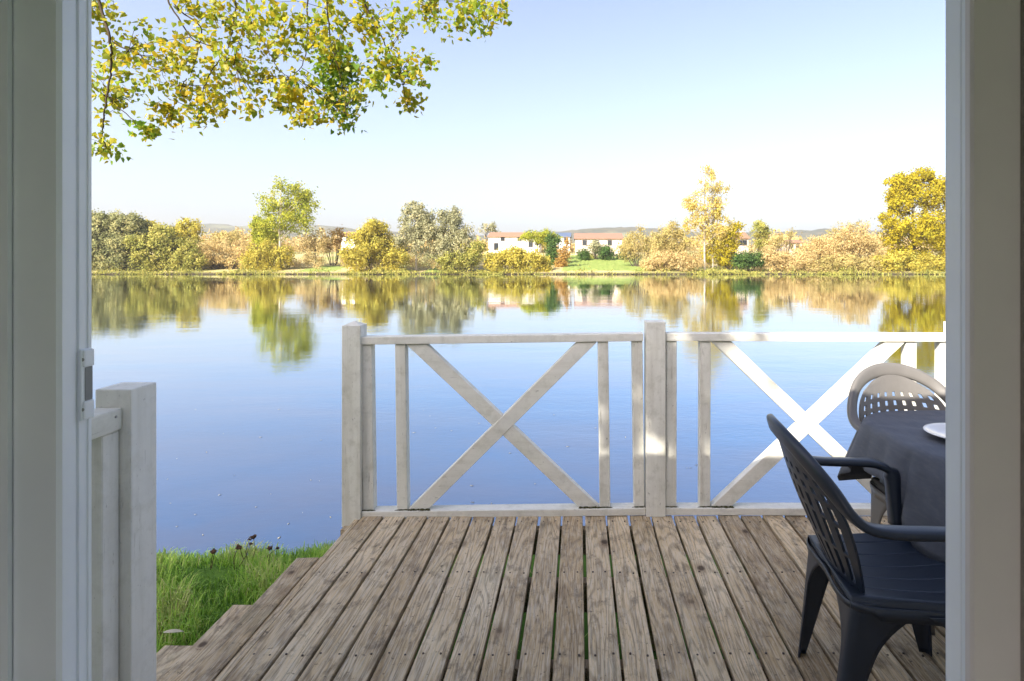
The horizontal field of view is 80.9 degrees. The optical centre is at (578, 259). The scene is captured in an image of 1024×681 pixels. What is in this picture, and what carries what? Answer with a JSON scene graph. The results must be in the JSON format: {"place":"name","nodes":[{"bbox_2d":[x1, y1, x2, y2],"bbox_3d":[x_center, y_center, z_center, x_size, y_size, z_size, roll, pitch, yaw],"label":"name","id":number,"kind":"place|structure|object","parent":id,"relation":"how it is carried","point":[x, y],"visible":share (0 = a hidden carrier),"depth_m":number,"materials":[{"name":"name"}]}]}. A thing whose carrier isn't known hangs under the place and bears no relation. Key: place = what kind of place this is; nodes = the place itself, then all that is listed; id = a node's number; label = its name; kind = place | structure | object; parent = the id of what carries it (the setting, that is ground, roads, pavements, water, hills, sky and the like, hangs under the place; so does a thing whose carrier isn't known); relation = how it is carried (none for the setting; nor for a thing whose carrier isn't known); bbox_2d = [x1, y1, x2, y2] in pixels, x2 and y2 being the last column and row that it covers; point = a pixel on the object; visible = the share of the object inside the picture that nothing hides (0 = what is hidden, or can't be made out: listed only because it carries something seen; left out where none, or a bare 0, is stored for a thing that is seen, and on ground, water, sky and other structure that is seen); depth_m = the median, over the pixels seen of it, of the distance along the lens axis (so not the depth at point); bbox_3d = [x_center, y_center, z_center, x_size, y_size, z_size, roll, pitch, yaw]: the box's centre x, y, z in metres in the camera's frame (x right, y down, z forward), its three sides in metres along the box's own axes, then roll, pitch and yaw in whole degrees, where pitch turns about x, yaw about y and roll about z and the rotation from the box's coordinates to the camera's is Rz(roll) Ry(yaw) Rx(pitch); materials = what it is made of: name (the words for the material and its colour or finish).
{"place":"outdoors","nodes":[
{"label":"outdoors","id":0,"kind":"place"},
{"bbox_2d":[92,274,945,558],"bbox_3d":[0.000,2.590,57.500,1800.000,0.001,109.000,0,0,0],"label":"river water","id":1,"kind":"structure","parent":0,"point":[243,372],"depth_m":13.44,"materials":[{"name":"blue liquid"}]},
{"bbox_2d":[92,251,945,658],"bbox_3d":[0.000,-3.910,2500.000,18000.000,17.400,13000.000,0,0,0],"label":"ground","id":2,"kind":"structure","parent":0,"point":[604,267],"depth_m":104.03,"materials":[{"name":"green plant"}]},
{"bbox_2d":[92,208,151,271],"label":"willow tree","id":3,"kind":"object","parent":2,"relation":"on","point":[108,250],"visible":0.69,"depth_m":106.39,"materials":[{"name":"green plant"}]},
{"bbox_2d":[132,218,178,267],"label":"shrub","id":4,"kind":"object","parent":2,"relation":"on","point":[154,222],"visible":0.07,"depth_m":110.77,"materials":[{"name":"plant"}]},
{"bbox_2d":[119,223,208,271],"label":"shrub","id":5,"kind":"object","parent":2,"relation":"on","point":[161,244],"visible":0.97,"depth_m":105.97,"materials":[{"name":"green plant"}]},
{"bbox_2d":[174,217,206,248],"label":"tree","id":6,"kind":"object","parent":2,"relation":"on","point":[190,229],"visible":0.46,"depth_m":110.52,"materials":[{"name":"yellow plant"}]},
{"bbox_2d":[210,548,216,569],"bbox_3d":[-2.357,1.947,3.849,0.049,0.166,0.041,0,0,0],"label":"dead weed","id":7,"kind":"object","parent":2,"relation":"on","point":[213,551],"visible":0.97,"depth_m":3.84,"materials":[{"name":"brown plant"}]},
{"bbox_2d":[192,234,259,269],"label":"shrub","id":8,"kind":"object","parent":2,"relation":"on","point":[230,259],"visible":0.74,"depth_m":109.28,"materials":[{"name":"beige plant"}]},
{"bbox_2d":[211,230,243,254],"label":"shrub","id":9,"kind":"object","parent":2,"relation":"on","point":[233,235],"visible":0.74,"depth_m":134.48,"materials":[{"name":"yellow plant"}]},
{"bbox_2d":[156,557,321,680],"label":"wooden steps","id":10,"kind":"structure","parent":2,"relation":"on","point":[214,650],"depth_m":2.60,"materials":[{"name":"brown wood"}]},
{"bbox_2d":[233,542,253,569],"bbox_3d":[-2.174,1.934,3.866,0.112,0.192,0.040,0,0,-32],"label":"dead weed","id":11,"kind":"object","parent":2,"relation":"on","point":[238,547],"visible":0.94,"depth_m":3.85,"materials":[{"name":"brown plant"}]},
{"bbox_2d":[240,534,256,561],"bbox_3d":[-2.178,1.936,3.925,0.089,0.228,0.080,0,0,0],"label":"dead weed","id":12,"kind":"object","parent":2,"relation":"on","point":[253,537],"visible":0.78,"depth_m":3.94,"materials":[{"name":"brown plant"}]},
{"bbox_2d":[234,234,296,270],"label":"shrub","id":13,"kind":"object","parent":2,"relation":"on","point":[269,255],"visible":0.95,"depth_m":106.95,"materials":[{"name":"yellow plant"}]},
{"bbox_2d":[247,214,283,249],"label":"tree","id":14,"kind":"object","parent":2,"relation":"on","point":[262,235],"visible":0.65,"depth_m":110.39,"materials":[{"name":"green plant"}]},
{"bbox_2d":[266,546,278,560],"bbox_3d":[-2.006,1.951,3.906,0.080,0.159,0.047,0,0,-21],"label":"dead weed","id":15,"kind":"object","parent":2,"relation":"on","point":[269,548],"visible":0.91,"depth_m":3.90,"materials":[{"name":"brown plant"}]},
{"bbox_2d":[252,174,324,267],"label":"poplar tree","id":16,"kind":"object","parent":2,"relation":"on","point":[289,211],"visible":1,"depth_m":108.62,"materials":[{"name":"green plant"}]},
{"bbox_2d":[92,0,512,164],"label":"tree","id":17,"kind":"object","parent":2,"relation":"on","point":[339,69],"visible":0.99,"depth_m":5.35,"materials":[{"name":"green plant"}]},
{"bbox_2d":[296,226,331,265],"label":"tree","id":18,"kind":"object","parent":2,"relation":"on","point":[313,244],"visible":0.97,"depth_m":111.32,"materials":[{"name":"beige plant"}]},
{"bbox_2d":[320,224,346,264],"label":"shrub","id":19,"kind":"object","parent":2,"relation":"on","point":[341,235],"visible":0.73,"depth_m":117.44,"materials":[{"name":"orange plant"}]},
{"bbox_2d":[342,229,358,250],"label":"house","id":20,"kind":"structure","parent":2,"relation":"on","point":[349,241],"depth_m":138.00,"materials":[{"name":"paint"}]},
{"bbox_2d":[337,217,410,271],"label":"shrub","id":21,"kind":"object","parent":2,"relation":"on","point":[374,246],"visible":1,"depth_m":105.67,"materials":[{"name":"yellow plant"}]},
{"bbox_2d":[390,200,437,269],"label":"tree","id":22,"kind":"object","parent":2,"relation":"on","point":[421,218],"visible":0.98,"depth_m":107.64,"materials":[{"name":"green plant"}]},
{"bbox_2d":[428,205,475,265],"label":"tree","id":23,"kind":"object","parent":2,"relation":"on","point":[454,237],"visible":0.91,"depth_m":106.27,"materials":[{"name":"green plant"}]},
{"bbox_2d":[435,237,487,273],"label":"shrub","id":24,"kind":"object","parent":2,"relation":"on","point":[472,257],"visible":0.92,"depth_m":105.61,"materials":[{"name":"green plant"}]},
{"bbox_2d":[156,538,787,655],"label":"grass","id":25,"kind":"structure","parent":2,"relation":"on","point":[267,578],"depth_m":3.58,"materials":[{"name":"green plant"}]},
{"bbox_2d":[163,629,183,632],"bbox_3d":[-2.037,1.870,2.999,0.094,0.012,0.020,7,18,-14],"label":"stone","id":26,"kind":"object","parent":25,"relation":"on","point":[172,630],"visible":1,"depth_m":3.00,"materials":[{"name":"white stone"}]},
{"bbox_2d":[476,221,500,239],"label":"tree","id":27,"kind":"object","parent":2,"relation":"on","point":[491,228],"visible":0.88,"depth_m":159.71,"materials":[{"name":"beige plant"}]},
{"bbox_2d":[0,0,1023,680],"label":"cabin","id":28,"kind":"object","parent":2,"relation":"on","point":[46,382],"visible":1,"depth_m":0.69,"materials":[{"name":"white plastic"}]},
{"bbox_2d":[487,232,540,252],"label":"house","id":29,"kind":"structure","parent":2,"relation":"on","point":[499,240],"depth_m":142.00,"materials":[{"name":"paint"}]},
{"bbox_2d":[494,243,498,249],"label":"window","id":30,"kind":"structure","parent":29,"relation":"in","point":[496,245],"depth_m":141.92,"materials":[{"name":"grey glass"}]},
{"bbox_2d":[482,244,553,273],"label":"shrub","id":31,"kind":"object","parent":2,"relation":"on","point":[501,258],"visible":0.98,"depth_m":105.20,"materials":[{"name":"yellow plant"}]},
{"bbox_2d":[92,263,945,273],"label":"undergrowth","id":32,"kind":"object","parent":2,"relation":"on","point":[407,271],"visible":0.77,"depth_m":104.03,"materials":[{"name":"green plant"}]},
{"bbox_2d":[121,244,945,271],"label":"brushwood","id":33,"kind":"object","parent":2,"relation":"on","point":[411,262],"visible":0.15,"depth_m":112.18,"materials":[{"name":"beige plant"}]},
{"bbox_2d":[517,227,562,247],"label":"tree","id":34,"kind":"object","parent":2,"relation":"on","point":[529,235],"visible":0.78,"depth_m":121.18,"materials":[{"name":"green plant"}]},
{"bbox_2d":[150,226,945,251],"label":"distant woods","id":35,"kind":"object","parent":2,"relation":"on","point":[290,242],"visible":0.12,"depth_m":179.06,"materials":[{"name":"beige plant"}]},
{"bbox_2d":[543,229,561,264],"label":"tree","id":36,"kind":"object","parent":2,"relation":"on","point":[553,241],"visible":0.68,"depth_m":115.54,"materials":[{"name":"green plant"}]},
{"bbox_2d":[552,236,572,267],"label":"shrub","id":37,"kind":"object","parent":2,"relation":"on","point":[561,261],"visible":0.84,"depth_m":111.58,"materials":[{"name":"orange plant"}]},
{"bbox_2d":[556,233,571,252],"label":"house","id":38,"kind":"structure","parent":2,"relation":"on","point":[568,235],"depth_m":146.00,"materials":[{"name":"paint"}]},
{"bbox_2d":[215,515,945,680],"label":"deck","id":39,"kind":"structure","parent":2,"relation":"on","point":[365,599],"depth_m":2.38,"materials":[{"name":"brown wood"}]},
{"bbox_2d":[92,382,155,680],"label":"railing","id":40,"kind":"object","parent":39,"relation":"attached to","point":[124,533],"visible":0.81,"depth_m":1.64,"materials":[{"name":"white paint"}]},
{"bbox_2d":[342,320,945,526],"bbox_3d":[1.241,0.889,3.269,5.041,1.112,0.105,0,0,0],"label":"railing","id":41,"kind":"object","parent":39,"relation":"attached to","point":[654,443],"visible":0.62,"depth_m":3.25,"materials":[{"name":"white paint"}]},
{"bbox_2d":[766,414,945,680],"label":"garden chair","id":42,"kind":"object","parent":39,"relation":"on","point":[887,582],"visible":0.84,"depth_m":1.77,"materials":[{"name":"plastic"}]},
{"bbox_2d":[847,363,945,634],"bbox_3d":[1.474,0.937,2.511,0.567,0.904,0.622,0,0,-4],"label":"garden chair","id":43,"kind":"object","parent":39,"relation":"on","point":[895,378],"visible":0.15,"depth_m":2.74,"materials":[{"name":"beige plastic"}]},
{"bbox_3d":[1.727,1.030,2.280,1.021,0.717,0.676,0,0,0],"label":"garden table","id":44,"kind":"object","parent":39,"relation":"on","visible":0},
{"bbox_2d":[837,410,945,561],"bbox_3d":[1.730,0.831,2.279,1.226,0.335,0.903,0,0,0],"label":"tablecloth","id":45,"kind":"object","parent":44,"relation":"on","point":[908,447],"visible":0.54,"depth_m":2.16,"materials":[{"name":"grey fabric"}]},
{"bbox_2d":[923,423,945,438],"bbox_3d":[1.425,0.651,2.215,0.258,0.021,0.258,0,0,0],"label":"plate","id":46,"kind":"object","parent":45,"relation":"on","point":[937,429],"visible":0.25,"depth_m":2.29,"materials":[{"name":"white ceramic"}]},
{"bbox_2d":[574,246,591,259],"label":"shrub","id":47,"kind":"object","parent":2,"relation":"on","point":[584,254],"visible":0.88,"depth_m":123.65,"materials":[{"name":"green plant"}]},
{"bbox_2d":[585,239,605,258],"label":"tree","id":48,"kind":"object","parent":2,"relation":"on","point":[594,245],"visible":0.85,"depth_m":125.16,"materials":[{"name":"beige plant"}]},
{"bbox_2d":[574,233,622,254],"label":"house","id":49,"kind":"structure","parent":2,"relation":"on","point":[583,239],"depth_m":140.00,"materials":[{"name":"white paint"}]},
{"bbox_2d":[595,244,616,260],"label":"shrub","id":50,"kind":"object","parent":2,"relation":"on","point":[606,253],"visible":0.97,"depth_m":124.77,"materials":[{"name":"green plant"}]},
{"bbox_2d":[613,252,625,259],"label":"shrub","id":51,"kind":"object","parent":2,"relation":"on","point":[621,256],"visible":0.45,"depth_m":126.34,"materials":[{"name":"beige plant"}]},
{"bbox_2d":[613,223,663,266],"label":"shrub","id":52,"kind":"object","parent":2,"relation":"on","point":[632,252],"visible":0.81,"depth_m":113.98,"materials":[{"name":"plant"}]},
{"bbox_2d":[643,218,692,266],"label":"tree","id":53,"kind":"object","parent":2,"relation":"on","point":[671,243],"visible":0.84,"depth_m":110.09,"materials":[{"name":"yellow plant"}]},
{"bbox_2d":[638,248,706,272],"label":"shrub","id":54,"kind":"object","parent":2,"relation":"on","point":[664,257],"visible":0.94,"depth_m":106.03,"materials":[{"name":"beige plant"}]},
{"bbox_2d":[679,161,734,270],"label":"poplar tree","id":55,"kind":"object","parent":2,"relation":"on","point":[704,228],"visible":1,"depth_m":107.63,"materials":[{"name":"yellow plant"}]},
{"bbox_2d":[699,181,728,267],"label":"poplar tree","id":56,"kind":"object","parent":2,"relation":"on","point":[713,248],"visible":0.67,"depth_m":108.70,"materials":[{"name":"yellow plant"}]},
{"bbox_2d":[715,220,746,269],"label":"shrub","id":57,"kind":"object","parent":2,"relation":"on","point":[733,244],"visible":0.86,"depth_m":108.54,"materials":[{"name":"yellow plant"}]},
{"bbox_2d":[729,229,750,253],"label":"house","id":58,"kind":"structure","parent":2,"relation":"on","point":[744,238],"depth_m":128.00,"materials":[{"name":"paint"}]},
{"bbox_2d":[730,249,765,271],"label":"shrub","id":59,"kind":"object","parent":2,"relation":"on","point":[741,261],"visible":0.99,"depth_m":106.53,"materials":[{"name":"green plant"}]},
{"bbox_2d":[746,217,773,251],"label":"tree","id":60,"kind":"object","parent":2,"relation":"on","point":[760,231],"visible":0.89,"depth_m":121.23,"materials":[{"name":"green plant"}]},
{"bbox_2d":[768,226,795,252],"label":"shrub","id":61,"kind":"object","parent":2,"relation":"on","point":[782,240],"visible":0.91,"depth_m":115.65,"materials":[{"name":"beige plant"}]},
{"bbox_2d":[776,240,804,254],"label":"house","id":62,"kind":"structure","parent":2,"relation":"on","point":[797,242],"depth_m":130.00,"materials":[{"name":"ceramic"}]},
{"bbox_2d":[760,243,823,273],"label":"shrub","id":63,"kind":"object","parent":2,"relation":"on","point":[798,259],"visible":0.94,"depth_m":106.22,"materials":[{"name":"beige plant"}]},
{"bbox_2d":[789,234,832,265],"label":"shrub","id":64,"kind":"object","parent":2,"relation":"on","point":[817,242],"visible":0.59,"depth_m":111.93,"materials":[{"name":"beige plant"}]},
{"bbox_2d":[802,251,887,274],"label":"shrub","id":65,"kind":"object","parent":2,"relation":"on","point":[850,261],"visible":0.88,"depth_m":105.90,"materials":[{"name":"beige plant"}]},
{"bbox_2d":[825,219,865,247],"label":"tree","id":66,"kind":"object","parent":2,"relation":"on","point":[835,229],"visible":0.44,"depth_m":117.58,"materials":[{"name":"beige plant"}]},
{"bbox_2d":[817,218,889,268],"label":"shrub","id":67,"kind":"object","parent":2,"relation":"on","point":[855,245],"visible":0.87,"depth_m":108.75,"materials":[{"name":"beige plant"}]},
{"bbox_2d":[870,247,945,273],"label":"shrub","id":68,"kind":"object","parent":2,"relation":"on","point":[895,260],"visible":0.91,"depth_m":105.38,"materials":[{"name":"yellow plant"}]},
{"bbox_2d":[874,162,945,270],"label":"plane tree","id":69,"kind":"object","parent":2,"relation":"on","point":[906,192],"visible":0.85,"depth_m":107.03,"materials":[{"name":"yellow plant"}]},
{"bbox_2d":[92,0,945,235],"label":"sky","id":70,"kind":"structure","parent":0,"point":[572,114],"materials":[{"name":"blue"}]},
{"bbox_2d":[122,224,942,251],"bbox_3d":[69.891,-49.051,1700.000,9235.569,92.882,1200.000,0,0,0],"label":"hills","id":71,"kind":"structure","parent":0,"point":[805,234],"depth_m":1449.63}
]}

